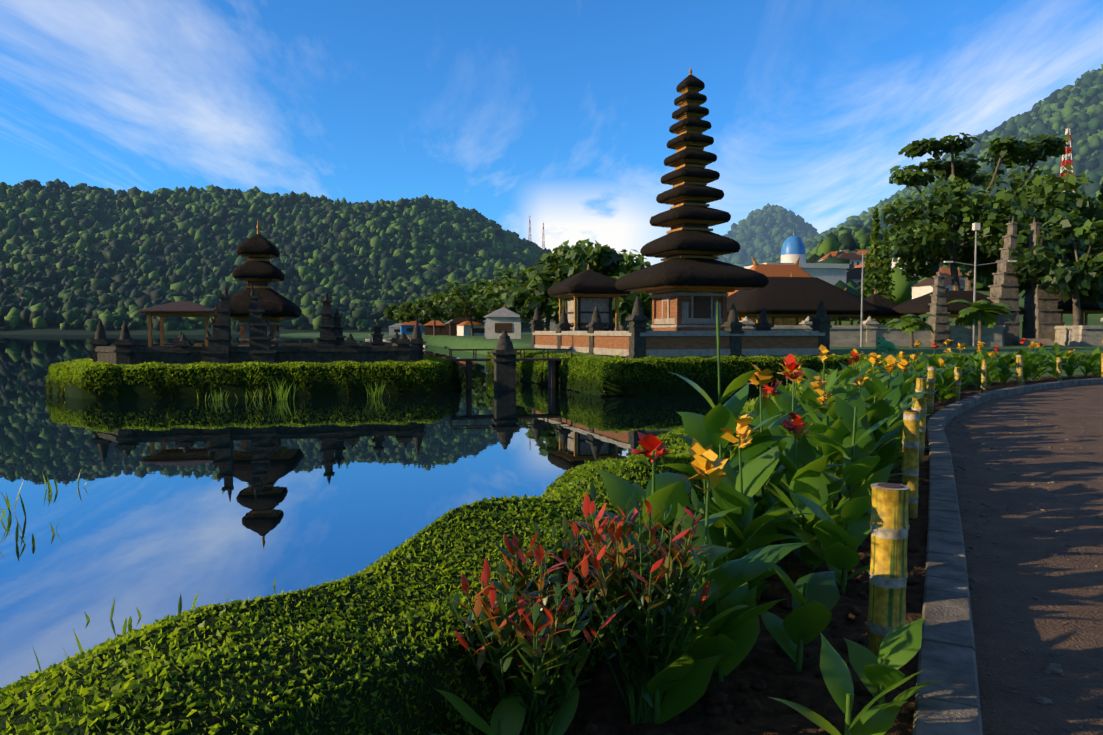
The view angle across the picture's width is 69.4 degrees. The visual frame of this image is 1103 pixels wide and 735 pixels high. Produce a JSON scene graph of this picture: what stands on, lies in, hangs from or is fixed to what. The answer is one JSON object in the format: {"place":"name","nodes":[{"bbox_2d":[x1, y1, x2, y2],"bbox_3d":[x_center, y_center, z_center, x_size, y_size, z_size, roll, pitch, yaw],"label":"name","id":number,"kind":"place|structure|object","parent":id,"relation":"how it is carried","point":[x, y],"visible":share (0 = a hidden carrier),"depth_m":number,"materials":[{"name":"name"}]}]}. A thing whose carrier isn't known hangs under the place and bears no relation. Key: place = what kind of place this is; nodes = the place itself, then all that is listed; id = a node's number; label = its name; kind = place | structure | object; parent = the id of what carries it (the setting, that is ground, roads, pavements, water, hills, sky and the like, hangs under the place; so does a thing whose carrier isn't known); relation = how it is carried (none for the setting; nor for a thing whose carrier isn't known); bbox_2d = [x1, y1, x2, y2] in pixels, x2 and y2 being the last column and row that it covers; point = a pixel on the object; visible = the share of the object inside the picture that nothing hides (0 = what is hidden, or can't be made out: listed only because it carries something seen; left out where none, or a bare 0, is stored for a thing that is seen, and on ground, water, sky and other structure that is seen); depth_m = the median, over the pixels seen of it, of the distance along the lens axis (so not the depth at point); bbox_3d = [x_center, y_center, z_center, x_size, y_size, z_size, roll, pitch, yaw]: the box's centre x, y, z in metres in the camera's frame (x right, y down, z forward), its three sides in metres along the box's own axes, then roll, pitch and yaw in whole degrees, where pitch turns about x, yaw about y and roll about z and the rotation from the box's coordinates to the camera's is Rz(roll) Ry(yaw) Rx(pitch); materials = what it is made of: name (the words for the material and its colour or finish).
{"place":"outdoors","nodes":[
{"label":"outdoors","id":0,"kind":"place"},
{"bbox_2d":[0,189,651,334],"bbox_3d":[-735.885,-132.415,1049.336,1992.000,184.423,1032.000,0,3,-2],"label":"hillside trees","id":1,"kind":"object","parent":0,"point":[52,329],"depth_m":796.32,"materials":[{"name":"green plant"}]},
{"bbox_2d":[0,178,651,331],"bbox_3d":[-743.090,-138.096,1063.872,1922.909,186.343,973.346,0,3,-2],"label":"hill vegetation","id":2,"kind":"object","parent":1,"relation":"on","point":[121,303],"visible":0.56,"depth_m":819.25,"materials":[{"name":"green plant"}]},
{"bbox_2d":[0,335,766,687],"bbox_3d":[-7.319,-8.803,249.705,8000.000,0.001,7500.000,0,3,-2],"label":"lake water","id":3,"kind":"structure","parent":0,"point":[204,499],"depth_m":13.92,"materials":[{"name":"blue liquid"}]},
{"bbox_2d":[0,376,389,671],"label":"water reeds","id":4,"kind":"object","parent":3,"relation":"in","point":[285,396],"visible":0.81,"depth_m":10.85,"materials":[{"name":"green plant"}]},
{"bbox_2d":[0,0,1102,264],"label":"sky","id":5,"kind":"structure","parent":0,"point":[557,114],"materials":[{"name":"blue"}]},
{"bbox_2d":[279,333,1102,395],"bbox_3d":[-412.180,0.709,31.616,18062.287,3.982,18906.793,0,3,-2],"label":"terrain","id":6,"kind":"structure","parent":0,"point":[470,342],"depth_m":47.61,"materials":[{"name":"green plant"}]},
{"bbox_2d":[136,301,216,346],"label":"open pavilion","id":7,"kind":"structure","parent":6,"relation":"on","point":[180,309],"depth_m":36.98,"materials":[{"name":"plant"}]},
{"bbox_2d":[46,361,461,398],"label":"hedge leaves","id":8,"kind":"object","parent":6,"relation":"on","point":[231,389],"visible":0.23,"depth_m":31.14,"materials":[{"name":"green plant"}]},
{"bbox_2d":[44,355,461,398],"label":"hedge leaves","id":9,"kind":"object","parent":8,"relation":"attached to","point":[72,365],"visible":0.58,"depth_m":31.36,"materials":[{"name":"green plant"}]},
{"bbox_2d":[89,283,424,364],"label":"temple wall","id":10,"kind":"structure","parent":6,"relation":"on","point":[219,347],"depth_m":32.76,"materials":[{"name":"stone"}]},
{"bbox_2d":[215,219,300,345],"bbox_3d":[-13.515,-3.216,36.853,3.528,7.250,3.552,-1,3,-11],"label":"small pagoda","id":11,"kind":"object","parent":6,"relation":"on","point":[259,271],"visible":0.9,"depth_m":36.00,"materials":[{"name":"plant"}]},
{"bbox_2d":[365,307,556,347],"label":"houses","id":12,"kind":"structure","parent":6,"relation":"on","point":[498,322],"depth_m":171.25,"materials":[{"name":"white paint"}]},
{"bbox_2d":[449,330,571,390],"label":"foot bridge","id":13,"kind":"structure","parent":6,"relation":"on","point":[504,353],"depth_m":34.07,"materials":[{"name":"stone"}]},
{"bbox_2d":[382,239,650,335],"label":"shore trees","id":14,"kind":"object","parent":6,"relation":"on","point":[565,261],"depth_m":86.80,"materials":[{"name":"green plant"}]},
{"bbox_2d":[0,351,1101,734],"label":"hedge","id":15,"kind":"object","parent":6,"relation":"on","point":[420,700],"visible":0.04,"depth_m":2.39,"materials":[{"name":"green plant"}]},
{"bbox_2d":[548,263,630,330],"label":"pavilion","id":16,"kind":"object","parent":6,"relation":"on","point":[583,294],"visible":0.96,"depth_m":44.42,"materials":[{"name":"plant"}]},
{"bbox_2d":[486,352,869,396],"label":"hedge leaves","id":17,"kind":"object","parent":6,"relation":"on","point":[610,389],"visible":0.19,"depth_m":32.16,"materials":[{"name":"green plant"}]},
{"bbox_2d":[485,350,868,396],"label":"hedge leaves","id":18,"kind":"object","parent":17,"relation":"attached to","point":[568,361],"visible":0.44,"depth_m":33.01,"materials":[{"name":"green plant"}]},
{"bbox_2d":[529,296,833,358],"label":"temple wall","id":19,"kind":"structure","parent":6,"relation":"on","point":[637,340],"depth_m":35.61,"materials":[{"name":"brick"}]},
{"bbox_2d":[615,68,768,330],"bbox_3d":[6.496,-7.170,37.395,5.868,13.600,5.853,-1,3,-18],"label":"pagoda","id":20,"kind":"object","parent":6,"relation":"on","point":[688,282],"visible":1,"depth_m":36.41,"materials":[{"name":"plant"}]},
{"bbox_2d":[415,161,1102,335],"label":"trees","id":21,"kind":"object","parent":6,"relation":"on","point":[1080,221],"depth_m":65.81,"materials":[{"name":"green plant"}]},
{"bbox_2d":[727,272,881,324],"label":"pavilion roof","id":22,"kind":"structure","parent":6,"relation":"on","point":[791,296],"depth_m":54.50,"materials":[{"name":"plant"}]},
{"bbox_2d":[850,289,900,324],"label":"bale","id":23,"kind":"object","parent":6,"relation":"on","point":[884,305],"visible":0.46,"depth_m":59.40,"materials":[{"name":"wood"}]},
{"bbox_2d":[875,337,898,351],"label":"frog statue","id":24,"kind":"object","parent":6,"relation":"on","point":[884,344],"visible":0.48,"depth_m":40.86,"materials":[{"name":"green paint"}]},
{"bbox_2d":[740,216,1102,346],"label":"stone wall","id":25,"kind":"structure","parent":6,"relation":"on","point":[1042,323],"depth_m":51.70,"materials":[{"name":"stone"}]},
{"bbox_2d":[840,223,1016,346],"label":"street lamps","id":26,"kind":"object","parent":6,"relation":"on","point":[975,227],"visible":0.88,"depth_m":50.44,"materials":[{"name":"grey metal"}]},
{"bbox_2d":[856,207,1015,347],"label":"trees","id":27,"kind":"object","parent":6,"relation":"on","point":[908,323],"depth_m":65.89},
{"bbox_2d":[890,286,1026,324],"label":"bale","id":28,"kind":"object","parent":6,"relation":"on","point":[917,306],"visible":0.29,"depth_m":56.89,"materials":[{"name":"brick"}]},
{"bbox_2d":[1023,289,1102,324],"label":"bale","id":29,"kind":"object","parent":6,"relation":"on","point":[1086,309],"visible":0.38,"depth_m":58.69},
{"bbox_2d":[729,221,792,264],"bbox_3d":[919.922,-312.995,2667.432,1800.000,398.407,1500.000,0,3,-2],"label":"hill terrain","id":30,"kind":"structure","parent":0,"point":[747,258],"depth_m":2378.46,"materials":[{"name":"green plant"}]},
{"bbox_2d":[715,203,819,266],"bbox_3d":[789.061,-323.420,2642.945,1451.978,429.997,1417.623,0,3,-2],"label":"hill trees","id":31,"kind":"object","parent":30,"relation":"on","point":[766,217],"visible":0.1,"depth_m":2420.52,"materials":[{"name":"green plant"}]},
{"bbox_2d":[564,374,1100,734],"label":"flower bed soil","id":32,"kind":"structure","parent":0,"point":[695,718],"depth_m":3.28,"materials":[{"name":"brown soil"}]},
{"bbox_2d":[439,480,715,734],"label":"red tip shrub","id":33,"kind":"object","parent":32,"relation":"on","point":[615,594],"visible":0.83,"depth_m":2.80,"materials":[{"name":"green plant"}]},
{"bbox_2d":[563,420,928,734],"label":"soil clods","id":34,"kind":"object","parent":32,"relation":"on","point":[715,701],"visible":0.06,"depth_m":3.20,"materials":[{"name":"brown soil"}]},
{"bbox_2d":[428,343,1102,734],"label":"canna leaves","id":35,"kind":"object","parent":32,"relation":"on","point":[734,577],"visible":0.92,"depth_m":4.21,"materials":[{"name":"green plant"}]},
{"bbox_2d":[497,301,1100,734],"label":"flower stems","id":36,"kind":"object","parent":32,"relation":"on","point":[797,665],"visible":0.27,"depth_m":4.20,"materials":[{"name":"green plant"}]},
{"bbox_2d":[630,338,1043,462],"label":"red flowers","id":37,"kind":"object","parent":36,"relation":"attached to","point":[649,443],"visible":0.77,"depth_m":5.13,"materials":[{"name":"red plant"}]},
{"bbox_2d":[688,339,1102,490],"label":"yellow flowers","id":38,"kind":"object","parent":36,"relation":"attached to","point":[705,461],"visible":0.75,"depth_m":5.33,"materials":[{"name":"yellow plant"}]},
{"bbox_2d":[867,483,910,669],"bbox_3d":[1.456,0.905,3.447,0.161,0.798,0.157,3,3,40],"label":"bamboo post","id":39,"kind":"object","parent":32,"relation":"on","point":[887,569],"visible":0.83,"depth_m":3.38,"materials":[{"name":"yellow-green bamboo"},{"name":"pale band binding"}]},
{"bbox_2d":[902,410,919,518],"bbox_3d":[2.730,0.756,6.059,0.124,0.858,0.121,-1,3,-24],"label":"bamboo post","id":40,"kind":"object","parent":32,"relation":"on","point":[911,442],"visible":0.75,"depth_m":6.01,"materials":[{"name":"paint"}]},
{"bbox_2d":[911,397,927,462],"bbox_3d":[4.008,0.697,8.712,0.161,0.737,0.157,-2,5,-38],"label":"bamboo post","id":41,"kind":"object","parent":32,"relation":"on","point":[920,404],"visible":0.56,"depth_m":8.64,"materials":[{"name":"paint"}]},
{"bbox_2d":[915,378,925,397],"bbox_3d":[5.240,0.546,11.359,0.132,0.799,0.135,1,5,-16],"label":"bamboo post","id":42,"kind":"object","parent":32,"relation":"on","point":[920,384],"visible":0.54,"depth_m":11.29,"materials":[{"name":"paint"}]},
{"bbox_2d":[926,366,935,413],"bbox_3d":[6.622,0.400,13.921,0.139,0.858,0.142,4,6,30],"label":"bamboo post","id":43,"kind":"object","parent":32,"relation":"on","point":[931,379],"visible":0.83,"depth_m":13.87,"materials":[{"name":"paint"}]},
{"bbox_2d":[952,367,961,400],"bbox_3d":[8.322,0.350,16.358,0.156,0.736,0.152,5,2,26],"label":"bamboo post","id":44,"kind":"object","parent":32,"relation":"on","point":[957,374],"visible":0.77,"depth_m":16.30,"materials":[{"name":"paint"}]},
{"bbox_2d":[980,359,987,392],"bbox_3d":[10.125,0.214,18.649,0.122,0.800,0.125,3,3,34],"label":"bamboo post","id":45,"kind":"object","parent":32,"relation":"on","point":[984,376],"visible":0.9,"depth_m":18.60,"materials":[{"name":"paint"}]},
{"bbox_2d":[1016,355,1022,385],"bbox_3d":[12.173,0.092,20.714,0.164,0.857,0.160,-1,0,-22],"label":"bamboo post","id":46,"kind":"object","parent":32,"relation":"on","point":[1019,369],"visible":0.9,"depth_m":20.65,"materials":[{"name":"paint"}]},
{"bbox_2d":[1056,357,1061,380],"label":"bamboo post","id":47,"kind":"object","parent":32,"relation":"on","point":[1059,368],"visible":0.94,"depth_m":22.54,"materials":[{"name":"paint"}]},
{"bbox_2d":[1101,353,1102,376],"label":"bamboo post","id":48,"kind":"object","parent":32,"relation":"on","point":[1101,364],"visible":0.81,"depth_m":24.23,"materials":[{"name":"paint"}]},
{"bbox_2d":[831,234,1102,335],"bbox_3d":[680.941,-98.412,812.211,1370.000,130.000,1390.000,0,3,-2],"label":"wall trim","id":49,"kind":"structure","parent":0,"point":[1093,319],"depth_m":185.46,"materials":[{"name":"grey stone"}]},
{"bbox_2d":[528,128,1074,324],"bbox_3d":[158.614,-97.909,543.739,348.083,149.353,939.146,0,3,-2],"label":"distant buildings","id":50,"kind":"structure","parent":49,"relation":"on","point":[793,255],"depth_m":208.42,"materials":[{"name":"white paint"}]},
{"bbox_2d":[806,221,1070,320],"bbox_3d":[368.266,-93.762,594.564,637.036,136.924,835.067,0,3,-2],"label":"village trees","id":51,"kind":"object","parent":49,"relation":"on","point":[860,239],"visible":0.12,"depth_m":388.99,"materials":[{"name":"green plant"}]},
{"bbox_2d":[889,132,1069,290],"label":"rain tree","id":52,"kind":"object","parent":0,"point":[1043,146],"depth_m":73.84,"materials":[{"name":"green plant"}]},
{"bbox_2d":[879,78,1102,225],"bbox_3d":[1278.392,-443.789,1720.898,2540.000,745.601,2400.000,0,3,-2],"label":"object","id":53,"kind":"structure","parent":0,"point":[1075,146],"depth_m":1401.45,"materials":[{"name":"green plant"}]},
{"bbox_2d":[762,64,1102,262],"bbox_3d":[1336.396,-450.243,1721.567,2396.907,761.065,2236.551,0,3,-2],"label":"hill trees","id":54,"kind":"object","parent":53,"relation":"on","point":[1040,115],"visible":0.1,"depth_m":1523.15,"materials":[{"name":"green plant"}]},
{"bbox_2d":[912,377,1102,734],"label":"pavement kerb","id":55,"kind":"structure","parent":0,"point":[949,704],"depth_m":4.00,"materials":[{"name":"concrete"}]},
{"bbox_2d":[944,383,1102,734],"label":"paved path","id":56,"kind":"structure","parent":0,"point":[1074,694],"depth_m":5.51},
{"bbox_2d":[948,409,1099,730],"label":"fallen leaves","id":57,"kind":"object","parent":56,"relation":"on","point":[982,701],"visible":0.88,"depth_m":4.58,"materials":[{"name":"brown plant"}]},
{"bbox_2d":[946,407,1102,733],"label":"path pebbles","id":58,"kind":"object","parent":56,"relation":"on","point":[1053,668],"visible":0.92,"depth_m":5.63,"materials":[{"name":"grey stone"}]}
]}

